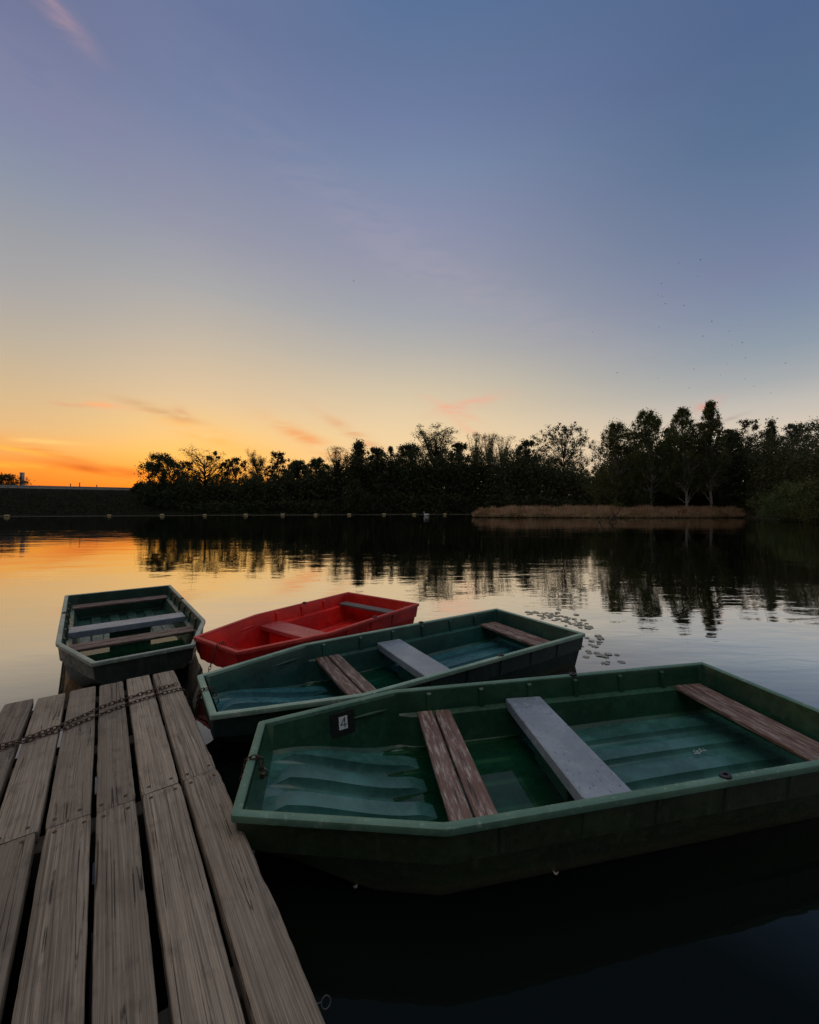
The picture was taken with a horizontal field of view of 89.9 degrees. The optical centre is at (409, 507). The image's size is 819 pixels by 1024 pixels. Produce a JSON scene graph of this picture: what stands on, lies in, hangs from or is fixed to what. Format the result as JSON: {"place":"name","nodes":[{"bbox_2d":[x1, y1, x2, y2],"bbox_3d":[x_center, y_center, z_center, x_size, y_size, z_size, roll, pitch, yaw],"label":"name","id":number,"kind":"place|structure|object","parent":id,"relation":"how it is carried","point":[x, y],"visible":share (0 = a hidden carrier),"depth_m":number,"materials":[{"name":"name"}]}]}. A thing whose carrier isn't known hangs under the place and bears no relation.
{"place":"outdoors","nodes":[
{"label":"outdoors","id":0,"kind":"place"},
{"bbox_2d":[0,488,196,515],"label":"embankment","id":1,"kind":"structure","parent":0,"point":[22,491],"depth_m":97.30,"materials":[{"name":"green plant"}]},
{"bbox_2d":[0,485,145,490],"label":"parapet wall","id":2,"kind":"structure","parent":1,"relation":"on","point":[61,487],"depth_m":101.84,"materials":[{"name":"concrete"}]},
{"bbox_2d":[0,488,176,513],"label":"slope grass","id":3,"kind":"structure","parent":1,"relation":"on","point":[80,504],"depth_m":95.44,"materials":[{"name":"plant"}]},
{"bbox_2d":[129,483,144,492],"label":"shrub","id":4,"kind":"object","parent":1,"relation":"on","point":[135,487],"visible":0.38,"depth_m":108.73,"materials":[{"name":"green plant"}]},
{"bbox_2d":[0,513,817,521],"bbox_3d":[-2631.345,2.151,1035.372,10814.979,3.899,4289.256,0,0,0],"label":"ground","id":5,"kind":"structure","parent":0,"point":[755,517],"depth_m":65.29,"materials":[{"name":"brown soil"}]},
{"bbox_2d":[0,472,34,484],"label":"broadleaf tree","id":6,"kind":"object","parent":5,"relation":"on","point":[6,479],"visible":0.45,"depth_m":115.59,"materials":[{"name":"green plant"}]},
{"bbox_2d":[19,472,24,484],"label":"concrete tower","id":7,"kind":"structure","parent":5,"relation":"on","point":[22,474],"depth_m":131.67,"materials":[{"name":"grey concrete"}]},
{"bbox_2d":[132,451,188,507],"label":"broadleaf tree","id":8,"kind":"object","parent":5,"relation":"on","point":[157,469],"visible":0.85,"depth_m":104.28,"materials":[{"name":"green plant"}]},
{"bbox_2d":[168,460,201,483],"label":"broadleaf tree","id":9,"kind":"object","parent":5,"relation":"on","point":[186,463],"visible":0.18,"depth_m":112.88,"materials":[{"name":"green plant"}]},
{"bbox_2d":[173,444,233,486],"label":"broadleaf tree","id":10,"kind":"object","parent":5,"relation":"on","point":[210,463],"visible":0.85,"depth_m":109.13,"materials":[{"name":"green plant"}]},
{"bbox_2d":[215,456,250,495],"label":"broadleaf tree","id":11,"kind":"object","parent":5,"relation":"on","point":[235,469],"visible":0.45,"depth_m":110.79,"materials":[{"name":"green plant"}]},
{"bbox_2d":[245,448,268,480],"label":"broadleaf tree","id":12,"kind":"object","parent":5,"relation":"on","point":[255,462],"visible":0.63,"depth_m":112.13,"materials":[{"name":"green plant"}]},
{"bbox_2d":[262,450,297,498],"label":"broadleaf tree","id":13,"kind":"object","parent":5,"relation":"on","point":[280,457],"visible":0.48,"depth_m":111.10,"materials":[{"name":"green plant"}]},
{"bbox_2d":[280,459,312,493],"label":"broadleaf tree","id":14,"kind":"object","parent":5,"relation":"on","point":[298,466],"visible":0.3,"depth_m":111.06,"materials":[{"name":"green plant"}]},
{"bbox_2d":[301,457,333,498],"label":"broadleaf tree","id":15,"kind":"object","parent":5,"relation":"on","point":[315,463],"visible":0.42,"depth_m":110.08,"materials":[{"name":"green plant"}]},
{"bbox_2d":[325,446,349,494],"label":"broadleaf tree","id":16,"kind":"object","parent":5,"relation":"on","point":[335,462],"visible":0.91,"depth_m":108.39,"materials":[{"name":"green plant"}]},
{"bbox_2d":[338,438,377,513],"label":"broadleaf tree","id":17,"kind":"object","parent":5,"relation":"on","point":[359,453],"visible":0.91,"depth_m":106.39,"materials":[{"name":"green plant"}]},
{"bbox_2d":[364,446,387,508],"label":"broadleaf tree","id":18,"kind":"object","parent":5,"relation":"on","point":[374,450],"visible":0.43,"depth_m":108.23,"materials":[{"name":"green plant"}]},
{"bbox_2d":[385,446,397,507],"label":"broadleaf tree","id":19,"kind":"object","parent":5,"relation":"on","point":[390,449],"visible":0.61,"depth_m":107.58,"materials":[{"name":"green plant"}]},
{"bbox_2d":[390,442,424,493],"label":"broadleaf tree","id":20,"kind":"object","parent":5,"relation":"on","point":[402,449],"visible":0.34,"depth_m":109.82,"materials":[{"name":"green plant"}]},
{"bbox_2d":[410,422,460,464],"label":"broadleaf tree","id":21,"kind":"object","parent":5,"relation":"on","point":[434,448],"visible":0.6,"depth_m":115.72,"materials":[{"name":"green plant"}]},
{"bbox_2d":[442,441,470,492],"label":"broadleaf tree","id":22,"kind":"object","parent":5,"relation":"on","point":[461,446],"visible":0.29,"depth_m":109.78,"materials":[{"name":"green plant"}]},
{"bbox_2d":[467,432,484,463],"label":"broadleaf tree","id":23,"kind":"object","parent":5,"relation":"on","point":[476,441],"visible":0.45,"depth_m":113.48,"materials":[{"name":"green plant"}]},
{"bbox_2d":[142,425,818,520],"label":"wood","id":24,"kind":"object","parent":5,"relation":"on","point":[490,484],"visible":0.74,"depth_m":105.01,"materials":[{"name":"green plant"}]},
{"bbox_2d":[480,433,499,460],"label":"broadleaf tree","id":25,"kind":"object","parent":5,"relation":"on","point":[491,440],"visible":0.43,"depth_m":114.56,"materials":[{"name":"green plant"}]},
{"bbox_2d":[484,434,515,462],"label":"broadleaf tree","id":26,"kind":"object","parent":5,"relation":"on","point":[501,448],"visible":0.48,"depth_m":112.85,"materials":[{"name":"green plant"}]},
{"bbox_2d":[505,438,537,493],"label":"broadleaf tree","id":27,"kind":"object","parent":5,"relation":"on","point":[526,443],"visible":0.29,"depth_m":99.31,"materials":[{"name":"green plant"}]},
{"bbox_2d":[525,421,608,482],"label":"broadleaf tree","id":28,"kind":"object","parent":5,"relation":"on","point":[561,443],"visible":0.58,"depth_m":94.61,"materials":[{"name":"green plant"}]},
{"bbox_2d":[476,516,742,517],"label":"reed island","id":29,"kind":"structure","parent":5,"relation":"on","point":[600,517],"depth_m":67.12,"materials":[{"name":"brown plant"}]},
{"bbox_2d":[471,503,746,516],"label":"reeds","id":30,"kind":"object","parent":29,"relation":"on","point":[588,510],"visible":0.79,"depth_m":68.20,"materials":[{"name":"brown plant"}]},
{"bbox_2d":[474,512,748,517],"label":"marsh grass","id":31,"kind":"structure","parent":29,"relation":"on","point":[644,515],"depth_m":66.79,"materials":[{"name":"brown plant"}]},
{"bbox_2d":[657,406,710,506],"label":"birch tree","id":32,"kind":"object","parent":29,"relation":"on","point":[681,418],"visible":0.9,"depth_m":69.21,"materials":[{"name":"green plant"}]},
{"bbox_2d":[689,399,732,508],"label":"birch tree","id":33,"kind":"object","parent":29,"relation":"on","point":[711,424],"visible":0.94,"depth_m":69.40,"materials":[{"name":"green plant"}]},
{"bbox_2d":[577,418,659,505],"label":"birch tree","id":34,"kind":"object","parent":5,"relation":"on","point":[613,444],"visible":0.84,"depth_m":73.64,"materials":[{"name":"green plant"}]},
{"bbox_2d":[588,471,662,508],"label":"shrub","id":35,"kind":"object","parent":5,"relation":"on","point":[619,503],"visible":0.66,"depth_m":73.14,"materials":[{"name":"green plant"}]},
{"bbox_2d":[618,431,650,491],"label":"broadleaf tree","id":36,"kind":"object","parent":5,"relation":"on","point":[637,458],"visible":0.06,"depth_m":79.16,"materials":[{"name":"green plant"}]},
{"bbox_2d":[617,407,689,506],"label":"birch tree","id":37,"kind":"object","parent":5,"relation":"on","point":[650,423],"visible":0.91,"depth_m":70.32,"materials":[{"name":"green plant"}]},
{"bbox_2d":[648,427,690,506],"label":"broadleaf tree","id":38,"kind":"object","parent":5,"relation":"on","point":[683,497],"visible":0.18,"depth_m":77.80,"materials":[{"name":"green plant"}]},
{"bbox_2d":[687,422,718,507],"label":"broadleaf tree","id":39,"kind":"object","parent":5,"relation":"on","point":[700,501],"visible":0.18,"depth_m":76.72,"materials":[{"name":"green plant"}]},
{"bbox_2d":[706,429,749,507],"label":"broadleaf tree","id":40,"kind":"object","parent":5,"relation":"on","point":[715,496],"visible":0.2,"depth_m":74.17,"materials":[{"name":"green plant"}]},
{"bbox_2d":[725,418,765,491],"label":"broadleaf tree","id":41,"kind":"object","parent":5,"relation":"on","point":[748,423],"visible":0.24,"depth_m":72.55,"materials":[{"name":"green plant"}]},
{"bbox_2d":[750,416,780,492],"bbox_3d":[56.549,-6.472,64.048,5.204,15.606,5.262,0,0,-39],"label":"broadleaf tree","id":42,"kind":"object","parent":5,"relation":"on","point":[770,423],"visible":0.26,"depth_m":63.83,"materials":[{"name":"green plant"}]},
{"bbox_2d":[745,479,810,520],"bbox_3d":[48.590,-0.623,52.103,7.811,6.343,8.547,0,0,-35],"label":"shrub","id":43,"kind":"object","parent":5,"relation":"on","point":[783,487],"visible":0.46,"depth_m":52.12,"materials":[{"name":"green plant"}]},
{"bbox_2d":[762,421,812,481],"bbox_3d":[57.931,-5.702,62.245,7.699,14.568,6.966,0,0,-6],"label":"broadleaf tree","id":44,"kind":"object","parent":5,"relation":"on","point":[791,426],"visible":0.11,"depth_m":61.63,"materials":[{"name":"green plant"}]},
{"bbox_2d":[769,416,818,483],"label":"broadleaf tree","id":45,"kind":"object","parent":5,"relation":"on","point":[815,427],"visible":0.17,"depth_m":57.57,"materials":[{"name":"green plant"}]},
{"bbox_2d":[775,475,818,521],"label":"shrub","id":46,"kind":"object","parent":5,"relation":"on","point":[808,486],"visible":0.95,"depth_m":46.95,"materials":[{"name":"green plant"}]},
{"bbox_2d":[0,514,818,1023],"bbox_3d":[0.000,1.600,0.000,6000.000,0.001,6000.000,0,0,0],"label":"water","id":47,"kind":"structure","parent":0,"point":[722,930],"depth_m":3.78,"materials":[{"name":"black liquid"}]},
{"bbox_2d":[55,585,205,685],"bbox_3d":[-3.337,1.484,4.901,1.324,0.495,3.484,0,0,-38],"label":"rowing boat","id":48,"kind":"object","parent":47,"relation":"on","point":[95,620],"visible":0.94,"depth_m":4.71,"materials":[{"name":"green plastic"}]},
{"bbox_2d":[79,635,185,660],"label":"rain puddle","id":49,"kind":"object","parent":48,"relation":"in","point":[129,649],"visible":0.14,"depth_m":4.57,"materials":[{"name":"black liquid"}]},
{"bbox_2d":[0,670,324,1023],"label":"wooden dock","id":50,"kind":"object","parent":47,"relation":"in","point":[263,980],"visible":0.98,"depth_m":1.48,"materials":[{"name":"wood"}]},
{"bbox_2d":[0,683,177,746],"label":"mooring chain","id":51,"kind":"object","parent":50,"relation":"on","point":[72,720],"visible":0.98,"depth_m":2.63,"materials":[{"name":"metal"}]},
{"bbox_2d":[0,687,216,749],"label":"mooring chain","id":52,"kind":"object","parent":50,"relation":"attached to","point":[96,715],"visible":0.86,"depth_m":2.70,"materials":[{"name":"metal"}]},
{"bbox_2d":[317,995,330,1009],"bbox_3d":[-0.253,1.430,1.181,0.056,0.025,0.018,0,0,-25],"label":"wire loop","id":53,"kind":"object","parent":50,"relation":"attached to","point":[321,1002],"visible":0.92,"depth_m":1.18,"materials":[{"name":"metal"}]},
{"bbox_2d":[144,514,433,515],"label":"float rope","id":54,"kind":"object","parent":47,"relation":"on","point":[375,514],"visible":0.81,"depth_m":96.97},
{"bbox_2d":[193,592,418,667],"bbox_3d":[-1.064,1.466,4.610,1.254,0.533,2.354,0,0,35],"label":"rowing boat","id":55,"kind":"object","parent":47,"relation":"on","point":[283,628],"visible":0.56,"depth_m":4.64,"materials":[{"name":"red plastic"}]},
{"bbox_2d":[196,641,225,696],"bbox_3d":[-1.731,1.410,3.571,0.025,0.444,0.300,0,0,34],"label":"mooring chain","id":56,"kind":"object","parent":55,"relation":"hanging from","point":[213,657],"visible":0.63,"depth_m":3.59,"materials":[{"name":"metal"}]},
{"bbox_2d":[197,608,584,741],"bbox_3d":[0.013,1.484,3.684,3.364,0.495,1.254,0,0,-33],"label":"rowing boat","id":57,"kind":"object","parent":47,"relation":"on","point":[495,644],"visible":0.72,"depth_m":3.67,"materials":[{"name":"teal plastic"}]},
{"bbox_2d":[298,666,405,696],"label":"rain puddle","id":58,"kind":"object","parent":57,"relation":"in","point":[381,677],"visible":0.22,"depth_m":3.72,"materials":[{"name":"green"}]},
{"bbox_2d":[231,662,818,895],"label":"rowing boat","id":59,"kind":"object","parent":47,"relation":"on","point":[627,770],"visible":0.96,"depth_m":2.20,"materials":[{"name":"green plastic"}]},
{"bbox_2d":[239,754,264,782],"bbox_3d":[-0.781,1.295,2.039,0.123,0.132,0.033,0,0,-4],"label":"mooring chain","id":60,"kind":"object","parent":59,"relation":"hanging from","point":[262,774],"visible":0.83,"depth_m":2.04,"materials":[{"name":"metal"}]},
{"bbox_2d":[382,735,564,821],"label":"rain puddle","id":61,"kind":"object","parent":59,"relation":"in","point":[514,776],"visible":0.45,"depth_m":2.41,"materials":[{"name":"green liquid"}]},
{"bbox_2d":[693,748,706,754],"bbox_3d":[1.841,1.544,2.605,0.116,0.017,0.048,0,0,-17],"label":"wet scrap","id":62,"kind":"object","parent":59,"relation":"on","point":[697,751],"visible":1,"depth_m":2.60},
{"bbox_2d":[608,510,619,521],"bbox_3d":[23.404,0.927,47.016,1.616,2.278,0.468,0,0,0],"label":"dead branch","id":63,"kind":"object","parent":47,"relation":"in","point":[610,519],"visible":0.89,"depth_m":47.00,"materials":[{"name":"brown wood"}]},
{"bbox_2d":[0,0,818,487],"label":"sky","id":64,"kind":"structure","parent":0,"point":[195,194],"materials":[{"name":"blue"}]}
]}

